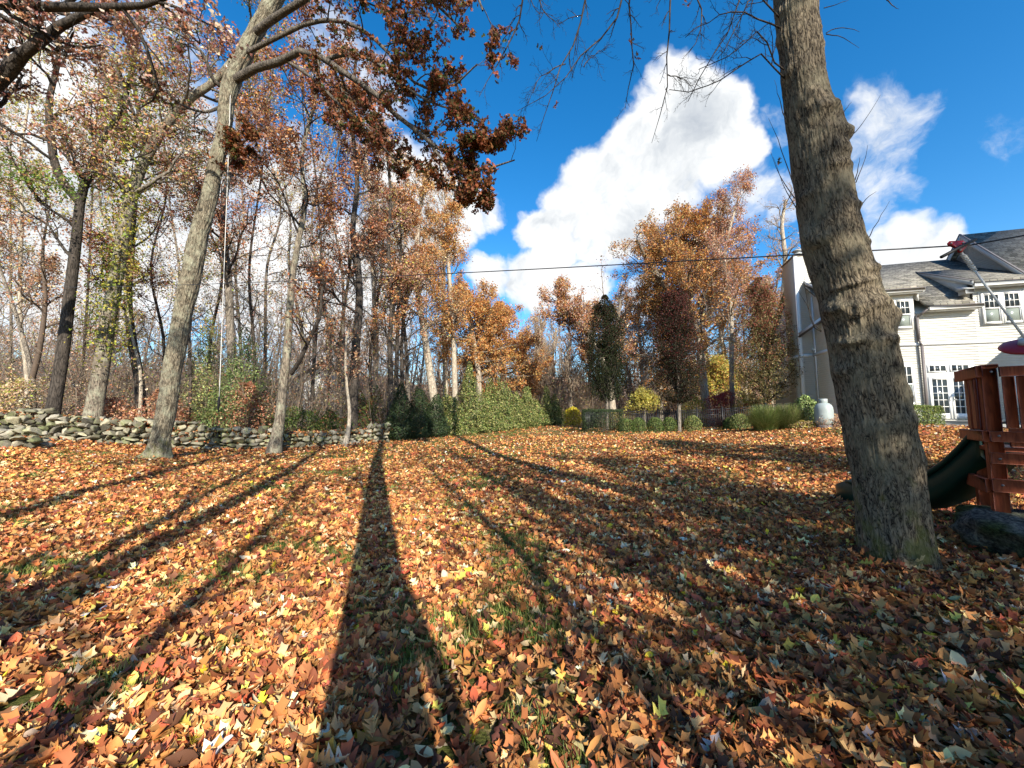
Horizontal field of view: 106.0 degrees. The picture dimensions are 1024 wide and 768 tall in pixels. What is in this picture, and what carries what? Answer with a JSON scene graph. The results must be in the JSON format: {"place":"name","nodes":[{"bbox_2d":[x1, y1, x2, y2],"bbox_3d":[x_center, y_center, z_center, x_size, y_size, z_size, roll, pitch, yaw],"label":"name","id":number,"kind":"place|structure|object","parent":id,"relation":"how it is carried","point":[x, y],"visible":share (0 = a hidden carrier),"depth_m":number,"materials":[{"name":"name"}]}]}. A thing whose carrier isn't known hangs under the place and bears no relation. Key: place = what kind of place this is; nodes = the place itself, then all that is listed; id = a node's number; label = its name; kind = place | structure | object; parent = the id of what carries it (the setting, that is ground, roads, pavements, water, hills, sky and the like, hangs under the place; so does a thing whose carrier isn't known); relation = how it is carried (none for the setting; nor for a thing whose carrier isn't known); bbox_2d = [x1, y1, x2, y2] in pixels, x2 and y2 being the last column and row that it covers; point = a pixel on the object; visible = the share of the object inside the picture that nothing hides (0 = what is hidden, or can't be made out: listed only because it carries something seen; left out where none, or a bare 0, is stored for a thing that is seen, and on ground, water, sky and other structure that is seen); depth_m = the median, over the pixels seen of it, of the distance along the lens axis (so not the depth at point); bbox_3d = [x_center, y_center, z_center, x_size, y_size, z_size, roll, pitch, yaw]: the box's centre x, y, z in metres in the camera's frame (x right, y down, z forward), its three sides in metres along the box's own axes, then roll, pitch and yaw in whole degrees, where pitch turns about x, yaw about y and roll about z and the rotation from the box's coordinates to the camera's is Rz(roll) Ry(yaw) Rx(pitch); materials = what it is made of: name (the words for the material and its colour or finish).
{"place":"outdoors","nodes":[
{"label":"outdoors","id":0,"kind":"place"},
{"bbox_2d":[0,422,1023,767],"bbox_3d":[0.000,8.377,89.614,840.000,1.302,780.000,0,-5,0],"label":"ground","id":1,"kind":"structure","parent":0,"point":[482,738],"depth_m":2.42,"materials":[{"name":"brown plant"}]},
{"bbox_2d":[0,425,52,447],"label":"stone wall","id":2,"kind":"structure","parent":1,"relation":"on","point":[8,437],"depth_m":11.05,"materials":[{"name":"grey stone"}]},
{"bbox_2d":[0,58,59,340],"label":"forest tree","id":3,"kind":"object","parent":1,"relation":"on","point":[15,230],"visible":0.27,"depth_m":21.91,"materials":[{"name":"brown plant"}]},
{"bbox_2d":[0,367,62,424],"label":"shrub","id":4,"kind":"object","parent":1,"relation":"on","point":[10,388],"visible":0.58,"depth_m":15.62,"materials":[{"name":"beige plant"}]},
{"bbox_2d":[0,11,71,424],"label":"birch tree","id":5,"kind":"object","parent":1,"relation":"on","point":[20,249],"visible":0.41,"depth_m":18.39,"materials":[{"name":"brown plant"}]},
{"bbox_2d":[0,167,91,426],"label":"maple tree","id":6,"kind":"object","parent":1,"relation":"on","point":[43,282],"visible":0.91,"depth_m":16.45,"materials":[{"name":"brown plant"}]},
{"bbox_2d":[0,105,95,412],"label":"forest tree","id":7,"kind":"object","parent":1,"relation":"on","point":[10,313],"visible":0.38,"depth_m":23.04,"materials":[{"name":"brown plant"}]},
{"bbox_2d":[26,20,155,413],"bbox_3d":[-26.723,-10.522,24.907,6.551,26.921,5.794,0,-5,0],"label":"forest tree","id":8,"kind":"object","parent":1,"relation":"on","point":[83,355],"visible":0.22,"depth_m":24.38,"materials":[{"name":"brown plant"}]},
{"bbox_2d":[0,0,207,429],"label":"oak tree","id":9,"kind":"object","parent":1,"relation":"on","point":[55,396],"visible":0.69,"depth_m":15.23,"materials":[{"name":"brown plant"}]},
{"bbox_2d":[0,142,101,208],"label":"vine branch","id":10,"kind":"object","parent":9,"relation":"attached to","point":[27,179],"visible":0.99,"depth_m":13.31,"materials":[{"name":"green plant"}]},
{"bbox_2d":[66,394,146,435],"bbox_3d":[-17.359,1.254,16.670,3.208,2.175,2.823,0,-5,0],"label":"shrub","id":11,"kind":"object","parent":1,"relation":"on","point":[111,405],"visible":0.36,"depth_m":16.41,"materials":[{"name":"brown plant"}]},
{"bbox_2d":[62,83,177,412],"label":"forest tree","id":12,"kind":"object","parent":1,"relation":"on","point":[95,203],"visible":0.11,"depth_m":29.77,"materials":[{"name":"brown plant"}]},
{"bbox_2d":[83,244,160,416],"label":"young tree","id":13,"kind":"object","parent":1,"relation":"on","point":[136,274],"visible":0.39,"depth_m":17.53,"materials":[{"name":"brown plant"}]},
{"bbox_2d":[0,0,251,119],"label":"oak tree","id":14,"kind":"object","parent":1,"relation":"on","point":[14,62],"visible":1,"depth_m":9.10,"materials":[{"name":"brown plant"}]},
{"bbox_2d":[60,58,204,432],"bbox_3d":[-19.508,-7.128,19.625,5.592,19.701,5.410,2,-5,-28],"label":"oak tree","id":15,"kind":"object","parent":1,"relation":"on","point":[95,234],"visible":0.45,"depth_m":19.50,"materials":[{"name":"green plant"}]},
{"bbox_2d":[65,43,206,361],"bbox_3d":[-21.104,-8.878,22.342,6.019,23.580,5.765,4,-6,-39],"label":"forest tree","id":16,"kind":"object","parent":1,"relation":"on","point":[155,240],"visible":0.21,"depth_m":22.46,"materials":[{"name":"brown plant"}]},
{"bbox_2d":[96,80,224,417],"bbox_3d":[-24.466,-9.599,27.687,6.159,25.843,6.986,-3,-6,35],"label":"forest tree","id":17,"kind":"object","parent":1,"relation":"on","point":[177,255],"visible":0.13,"depth_m":27.93,"materials":[{"name":"brown plant"}]},
{"bbox_2d":[121,388,199,438],"bbox_3d":[-15.320,1.326,16.783,2.635,2.341,2.781,-4,-6,38],"label":"shrub","id":18,"kind":"object","parent":1,"relation":"on","point":[180,415],"visible":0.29,"depth_m":16.60,"materials":[{"name":"brown plant"}]},
{"bbox_2d":[21,0,304,436],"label":"oak tree","id":19,"kind":"object","parent":1,"relation":"on","point":[94,404],"visible":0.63,"depth_m":15.87,"materials":[{"name":"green plant"}]},
{"bbox_2d":[64,28,183,372],"bbox_3d":[-15.741,-7.552,15.964,3.524,14.345,3.215,0,-5,0],"label":"ivy vine","id":20,"kind":"object","parent":19,"relation":"attached to","point":[137,197],"visible":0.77,"depth_m":15.74,"materials":[{"name":"green plant"}]},
{"bbox_2d":[148,177,227,436],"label":"young tree","id":21,"kind":"object","parent":1,"relation":"on","point":[208,275],"visible":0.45,"depth_m":18.59,"materials":[{"name":"brown plant"}]},
{"bbox_2d":[0,407,390,450],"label":"stone wall","id":22,"kind":"structure","parent":1,"relation":"on","point":[93,431],"depth_m":13.82,"materials":[{"name":"grey stone"}]},
{"bbox_2d":[177,308,233,424],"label":"pine tree","id":23,"kind":"object","parent":1,"relation":"on","point":[200,370],"visible":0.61,"depth_m":18.97,"materials":[{"name":"green plant"}]},
{"bbox_2d":[160,109,260,427],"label":"forest tree","id":24,"kind":"object","parent":1,"relation":"on","point":[221,285],"visible":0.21,"depth_m":29.76,"materials":[{"name":"brown plant"}]},
{"bbox_2d":[151,15,285,436],"bbox_3d":[-14.918,-8.415,19.572,5.541,22.646,6.828,0,-5,0],"label":"oak tree","id":25,"kind":"object","parent":1,"relation":"on","point":[221,217],"visible":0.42,"depth_m":20.12,"materials":[{"name":"brown plant"}]},
{"bbox_2d":[192,326,277,435],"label":"pine tree","id":26,"kind":"object","parent":1,"relation":"on","point":[236,364],"visible":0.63,"depth_m":18.33,"materials":[{"name":"green plant"}]},
{"bbox_2d":[201,121,282,381],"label":"forest tree","id":27,"kind":"object","parent":1,"relation":"on","point":[235,278],"visible":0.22,"depth_m":38.77,"materials":[{"name":"brown plant"}]},
{"bbox_2d":[212,375,275,443],"bbox_3d":[-12.075,1.211,17.746,2.748,3.170,2.506,4,-6,-39],"label":"shrub","id":28,"kind":"object","parent":1,"relation":"on","point":[249,384],"visible":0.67,"depth_m":17.58,"materials":[{"name":"brown plant"}]},
{"bbox_2d":[201,27,300,423],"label":"forest tree","id":29,"kind":"object","parent":1,"relation":"on","point":[249,297],"visible":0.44,"depth_m":23.55,"materials":[{"name":"brown plant"}]},
{"bbox_2d":[224,85,316,425],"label":"forest tree","id":30,"kind":"object","parent":1,"relation":"on","point":[279,219],"visible":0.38,"depth_m":30.70,"materials":[{"name":"brown plant"}]},
{"bbox_2d":[225,0,372,453],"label":"oak tree","id":31,"kind":"object","parent":1,"relation":"on","point":[275,444],"visible":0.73,"depth_m":14.93,"materials":[{"name":"brown plant"}]},
{"bbox_2d":[260,125,340,424],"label":"forest tree","id":32,"kind":"object","parent":1,"relation":"on","point":[289,262],"visible":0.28,"depth_m":35.05,"materials":[{"name":"brown plant"}]},
{"bbox_2d":[264,406,341,442],"bbox_3d":[-10.201,1.990,18.652,4.546,1.863,2.604,0,-5,0],"label":"shrub","id":33,"kind":"object","parent":1,"relation":"on","point":[295,418],"visible":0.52,"depth_m":18.47,"materials":[{"name":"green plant"}]},
{"bbox_2d":[274,95,362,429],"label":"forest tree","id":34,"kind":"object","parent":1,"relation":"on","point":[313,251],"visible":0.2,"depth_m":31.91,"materials":[{"name":"brown plant"}]},
{"bbox_2d":[262,47,378,428],"bbox_3d":[-12.851,-9.636,25.238,7.137,26.115,5.514,-4,-7,43],"label":"forest tree","id":35,"kind":"object","parent":1,"relation":"on","point":[301,323],"visible":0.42,"depth_m":24.70,"materials":[{"name":"brown plant"}]},
{"bbox_2d":[299,409,355,442],"bbox_3d":[-9.134,2.112,19.490,3.884,1.726,2.640,0,-5,0],"label":"shrub","id":36,"kind":"object","parent":1,"relation":"on","point":[332,414],"visible":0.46,"depth_m":19.08,"materials":[{"name":"green plant"}]},
{"bbox_2d":[131,0,530,460],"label":"oak tree","id":37,"kind":"object","parent":1,"relation":"on","point":[240,70],"visible":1,"depth_m":10.13,"materials":[{"name":"brown plant"}]},
{"bbox_2d":[280,55,383,428],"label":"forest tree","id":38,"kind":"object","parent":1,"relation":"on","point":[343,288],"visible":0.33,"depth_m":26.42,"materials":[{"name":"brown plant"}]},
{"bbox_2d":[316,305,371,446],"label":"young tree","id":39,"kind":"object","parent":1,"relation":"on","point":[348,427],"visible":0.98,"depth_m":17.11,"materials":[{"name":"brown plant"}]},
{"bbox_2d":[313,137,376,414],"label":"forest tree","id":40,"kind":"object","parent":1,"relation":"on","point":[346,292],"visible":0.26,"depth_m":38.75,"materials":[{"name":"brown plant"}]},
{"bbox_2d":[300,39,402,433],"bbox_3d":[-8.226,-7.991,19.903,4.470,22.088,4.676,-4,-6,41],"label":"oak tree","id":41,"kind":"object","parent":1,"relation":"on","point":[371,232],"visible":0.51,"depth_m":19.92,"materials":[{"name":"brown plant"}]},
{"bbox_2d":[318,131,396,422],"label":"forest tree","id":42,"kind":"object","parent":1,"relation":"on","point":[378,332],"visible":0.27,"depth_m":30.21,"materials":[{"name":"brown plant"}]},
{"bbox_2d":[338,385,396,439],"bbox_3d":[-7.577,1.493,20.486,2.714,3.000,2.536,-3,-6,32],"label":"shrub","id":43,"kind":"object","parent":1,"relation":"on","point":[363,407],"visible":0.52,"depth_m":20.32,"materials":[{"name":"green plant"}]},
{"bbox_2d":[340,135,412,422],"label":"ash tree","id":44,"kind":"object","parent":1,"relation":"on","point":[373,286],"visible":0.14,"depth_m":33.69,"materials":[{"name":"brown plant"}]},
{"bbox_2d":[0,253,773,421],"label":"woods","id":45,"kind":"object","parent":1,"relation":"on","point":[409,344],"visible":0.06,"depth_m":54.98,"materials":[{"name":"brown plant"}]},
{"bbox_2d":[0,277,775,438],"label":"underbrush","id":46,"kind":"object","parent":1,"relation":"on","point":[71,393],"visible":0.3,"depth_m":22.61,"materials":[{"name":"brown plant"}]},
{"bbox_2d":[351,117,424,430],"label":"ash tree","id":47,"kind":"object","parent":1,"relation":"on","point":[406,280],"visible":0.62,"depth_m":24.55,"materials":[{"name":"brown plant"}]},
{"bbox_2d":[0,333,775,424],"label":"brush","id":48,"kind":"object","parent":1,"relation":"on","point":[624,397],"visible":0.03,"depth_m":49.01,"materials":[{"name":"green plant"}]},
{"bbox_2d":[382,381,417,440],"bbox_3d":[-5.697,1.349,19.541,1.818,3.075,1.933,-2,-5,20],"label":"holly bush","id":49,"kind":"object","parent":1,"relation":"on","point":[401,421],"visible":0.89,"depth_m":19.25,"materials":[{"name":"green plant"}]},
{"bbox_2d":[364,181,440,433],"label":"ash tree","id":50,"kind":"object","parent":1,"relation":"on","point":[418,249],"visible":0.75,"depth_m":25.39,"materials":[{"name":"brown plant"}]},
{"bbox_2d":[363,178,443,403],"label":"forest tree","id":51,"kind":"object","parent":1,"relation":"on","point":[407,350],"visible":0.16,"depth_m":33.36,"materials":[{"name":"brown plant"}]},
{"bbox_2d":[351,124,464,426],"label":"forest tree","id":52,"kind":"object","parent":1,"relation":"on","point":[402,341],"visible":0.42,"depth_m":27.24,"materials":[{"name":"brown plant"}]},
{"bbox_2d":[401,387,433,438],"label":"holly bush","id":53,"kind":"object","parent":1,"relation":"on","point":[417,420],"visible":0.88,"depth_m":19.65,"materials":[{"name":"green plant"}]},
{"bbox_2d":[374,156,467,415],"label":"tulip tree","id":54,"kind":"object","parent":1,"relation":"on","point":[426,187],"visible":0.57,"depth_m":30.65,"materials":[{"name":"orange plant"}]},
{"bbox_2d":[419,393,450,437],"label":"holly bush","id":55,"kind":"object","parent":1,"relation":"on","point":[436,417],"visible":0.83,"depth_m":20.42,"materials":[{"name":"green plant"}]},
{"bbox_2d":[406,140,467,402],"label":"ash tree","id":56,"kind":"object","parent":1,"relation":"on","point":[445,377],"visible":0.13,"depth_m":37.44,"materials":[{"name":"brown plant"}]},
{"bbox_2d":[424,174,473,410],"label":"tulip tree","id":57,"kind":"object","parent":1,"relation":"on","point":[452,206],"visible":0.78,"depth_m":32.15,"materials":[{"name":"orange plant"}]},
{"bbox_2d":[432,385,470,435],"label":"arborvitae","id":58,"kind":"object","parent":1,"relation":"on","point":[453,417],"visible":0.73,"depth_m":21.64,"materials":[{"name":"green plant"}]},
{"bbox_2d":[456,361,490,433],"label":"arborvitae","id":59,"kind":"object","parent":1,"relation":"on","point":[473,409],"visible":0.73,"depth_m":22.95,"materials":[{"name":"green plant"}]},
{"bbox_2d":[426,277,545,424],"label":"oak tree","id":60,"kind":"object","parent":1,"relation":"on","point":[481,304],"visible":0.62,"depth_m":37.73,"materials":[{"name":"orange plant"}]},
{"bbox_2d":[474,378,505,432],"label":"arborvitae","id":61,"kind":"object","parent":1,"relation":"on","point":[490,405],"visible":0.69,"depth_m":24.23,"materials":[{"name":"green plant"}]},
{"bbox_2d":[491,375,515,430],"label":"arborvitae","id":62,"kind":"object","parent":1,"relation":"on","point":[506,411],"visible":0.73,"depth_m":26.04,"materials":[{"name":"green plant"}]},
{"bbox_2d":[464,298,554,419],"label":"oak tree","id":63,"kind":"object","parent":1,"relation":"on","point":[512,316],"visible":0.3,"depth_m":41.38,"materials":[{"name":"orange plant"}]},
{"bbox_2d":[0,409,1023,767],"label":"fallen leaves","id":64,"kind":"object","parent":1,"relation":"on","point":[228,729],"visible":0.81,"depth_m":2.84,"materials":[{"name":"orange plant"}]},
{"bbox_2d":[509,391,534,428],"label":"arborvitae","id":65,"kind":"object","parent":1,"relation":"on","point":[522,419],"visible":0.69,"depth_m":27.97,"materials":[{"name":"green plant"}]},
{"bbox_2d":[527,303,560,413],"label":"bare tree","id":66,"kind":"object","parent":1,"relation":"on","point":[541,326],"visible":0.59,"depth_m":44.04,"materials":[{"name":"brown plant"}]},
{"bbox_2d":[535,318,576,405],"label":"bare tree","id":67,"kind":"object","parent":1,"relation":"on","point":[554,346],"visible":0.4,"depth_m":48.06,"materials":[{"name":"brown plant"}]},
{"bbox_2d":[549,327,587,422],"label":"bare tree","id":68,"kind":"object","parent":1,"relation":"on","point":[568,358],"visible":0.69,"depth_m":43.06,"materials":[{"name":"brown plant"}]},
{"bbox_2d":[531,274,643,426],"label":"oak tree","id":69,"kind":"object","parent":1,"relation":"on","point":[571,314],"visible":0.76,"depth_m":32.87,"materials":[{"name":"orange plant"}]},
{"bbox_2d":[581,408,623,432],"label":"box hedge","id":70,"kind":"object","parent":1,"relation":"on","point":[604,423],"visible":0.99,"depth_m":23.23,"materials":[{"name":"green plant"}]},
{"bbox_2d":[582,294,629,428],"bbox_3d":[6.506,-1.510,26.781,3.334,9.577,3.440,0,-5,0],"label":"columnar pear","id":71,"kind":"object","parent":1,"relation":"on","point":[611,361],"visible":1,"depth_m":26.35,"materials":[{"name":"green plant"}]},
{"bbox_2d":[611,280,657,418],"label":"tree","id":72,"kind":"object","parent":1,"relation":"on","point":[630,391],"visible":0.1,"depth_m":46.16,"materials":[{"name":"green plant"}]},
{"bbox_2d":[612,300,661,416],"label":"oak tree","id":73,"kind":"object","parent":1,"relation":"on","point":[639,338],"visible":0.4,"depth_m":40.23,"materials":[{"name":"brown plant"}]},
{"bbox_2d":[582,407,701,430],"bbox_3d":[8.111,2.271,24.348,7.248,1.592,0.103,-1,-5,9],"label":"metal fence","id":74,"kind":"object","parent":1,"relation":"on","point":[658,413],"visible":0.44,"depth_m":24.30,"materials":[{"name":"black metal"}]},
{"bbox_2d":[625,386,661,426],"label":"maple tree","id":75,"kind":"object","parent":1,"relation":"on","point":[641,398],"visible":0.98,"depth_m":30.62,"materials":[{"name":"yellow plant"}]},
{"bbox_2d":[647,285,708,431],"bbox_3d":[10.060,-1.617,23.415,3.611,9.167,3.272,0,-5,0],"label":"columnar pear","id":76,"kind":"object","parent":1,"relation":"on","point":[672,321],"visible":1,"depth_m":23.04,"materials":[{"name":"brown plant"}]},
{"bbox_2d":[605,192,781,425],"bbox_3d":[15.320,-6.776,32.701,13.824,20.918,15.671,0,-5,0],"label":"oak tree","id":77,"kind":"object","parent":1,"relation":"on","point":[679,246],"visible":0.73,"depth_m":31.99,"materials":[{"name":"orange plant"}]},
{"bbox_2d":[476,0,943,574],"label":"maple tree","id":78,"kind":"object","parent":1,"relation":"on","point":[860,314],"visible":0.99,"depth_m":3.64,"materials":[{"name":"brown plant"}]},
{"bbox_2d":[692,353,744,421],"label":"maple tree","id":79,"kind":"object","parent":1,"relation":"on","point":[718,377],"visible":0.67,"depth_m":37.30,"materials":[{"name":"yellow plant"}]},
{"bbox_2d":[701,390,742,425],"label":"red maple","id":80,"kind":"object","parent":1,"relation":"on","point":[721,396],"visible":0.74,"depth_m":29.25,"materials":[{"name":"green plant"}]},
{"bbox_2d":[689,294,755,406],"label":"tree","id":81,"kind":"object","parent":1,"relation":"on","point":[721,345],"visible":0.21,"depth_m":45.44,"materials":[{"name":"brown plant"}]},
{"bbox_2d":[672,163,781,414],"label":"oak tree","id":82,"kind":"object","parent":1,"relation":"on","point":[719,252],"visible":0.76,"depth_m":30.42,"materials":[{"name":"orange plant"}]},
{"bbox_2d":[697,272,774,402],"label":"tree","id":83,"kind":"object","parent":1,"relation":"on","point":[750,359],"visible":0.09,"depth_m":42.21,"materials":[{"name":"brown plant"}]},
{"bbox_2d":[728,403,799,430],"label":"ornamental grass","id":84,"kind":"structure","parent":1,"relation":"on","point":[761,420],"depth_m":18.36,"materials":[{"name":"green plant"}]},
{"bbox_2d":[726,277,804,406],"bbox_3d":[15.710,-2.056,24.341,4.199,9.569,4.476,0,-5,0],"label":"columnar pear","id":85,"kind":"object","parent":1,"relation":"on","point":[762,328],"visible":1,"depth_m":23.92,"materials":[{"name":"brown plant"}]},
{"bbox_2d":[757,182,800,308],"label":"bare tree","id":86,"kind":"object","parent":1,"relation":"on","point":[782,241],"visible":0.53,"depth_m":38.23,"materials":[{"name":"grey plant"}]},
{"bbox_2d":[769,403,812,428],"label":"ornamental grass","id":87,"kind":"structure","parent":1,"relation":"on","point":[796,414],"depth_m":18.12,"materials":[{"name":"green plant"}]},
{"bbox_2d":[814,399,833,427],"bbox_3d":[14.031,1.320,17.350,0.700,1.310,0.700,0,-5,0],"label":"propane tank","id":88,"kind":"object","parent":1,"relation":"on","point":[824,408],"visible":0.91,"depth_m":17.13,"materials":[{"name":"white metal"}]},
{"bbox_2d":[771,228,1023,423],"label":"house","id":89,"kind":"structure","parent":1,"relation":"on","point":[954,318],"depth_m":19.49,"materials":[{"name":"beige wood"}]},
{"bbox_2d":[894,299,913,328],"bbox_3d":[19.970,-3.584,19.689,0.750,1.527,0.096,-1,-5,16],"label":"window","id":90,"kind":"structure","parent":89,"relation":"in","point":[905,305],"depth_m":19.66,"materials":[{"name":"white glass"}]},
{"bbox_2d":[928,377,952,418],"bbox_3d":[21.113,0.681,18.979,0.815,2.060,0.088,-1,-5,16],"label":"french door","id":91,"kind":"structure","parent":89,"relation":"in","point":[939,387],"depth_m":19.00,"materials":[{"name":"white glass"}]},
{"bbox_2d":[950,377,967,418],"bbox_3d":[21.904,0.662,18.752,0.815,2.060,0.088,-1,-5,16],"label":"french door","id":92,"kind":"structure","parent":89,"relation":"in","point":[958,397],"depth_m":18.80,"materials":[{"name":"white glass"}]},
{"bbox_2d":[980,292,1003,323],"bbox_3d":[23.315,-3.688,18.735,0.750,1.557,0.096,-1,-5,16],"label":"window","id":93,"kind":"structure","parent":89,"relation":"in","point":[992,313],"depth_m":18.73,"materials":[{"name":"white glass"}]},
{"bbox_2d":[1001,290,1023,322],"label":"window","id":94,"kind":"structure","parent":89,"relation":"in","point":[1012,302],"depth_m":18.52,"materials":[{"name":"white glass"}]},
{"bbox_2d":[835,427,1023,508],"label":"slide","id":95,"kind":"object","parent":1,"relation":"on","point":[948,485],"visible":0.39,"depth_m":4.53,"materials":[{"name":"green plastic"}]},
{"bbox_2d":[914,404,945,424],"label":"boxwood","id":96,"kind":"object","parent":1,"relation":"on","point":[932,409],"visible":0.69,"depth_m":17.63,"materials":[{"name":"green plant"}]},
{"bbox_2d":[948,504,1023,562],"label":"boulder","id":97,"kind":"object","parent":1,"relation":"on","point":[999,533],"visible":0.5,"depth_m":3.74,"materials":[{"name":"grey stone"}]},
{"bbox_2d":[954,364,1023,512],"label":"playset","id":98,"kind":"object","parent":1,"relation":"on","point":[993,484],"visible":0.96,"depth_m":3.92,"materials":[{"name":"red wood"}]},
{"bbox_2d":[0,0,1023,384],"label":"sky","id":99,"kind":"structure","parent":0,"point":[943,135],"materials":[{"name":"blue"}]},
{"bbox_2d":[109,235,1023,286],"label":"zip line cable","id":100,"kind":"object","parent":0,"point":[614,264],"visible":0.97,"depth_m":4.72,"materials":[{"name":"metal"}]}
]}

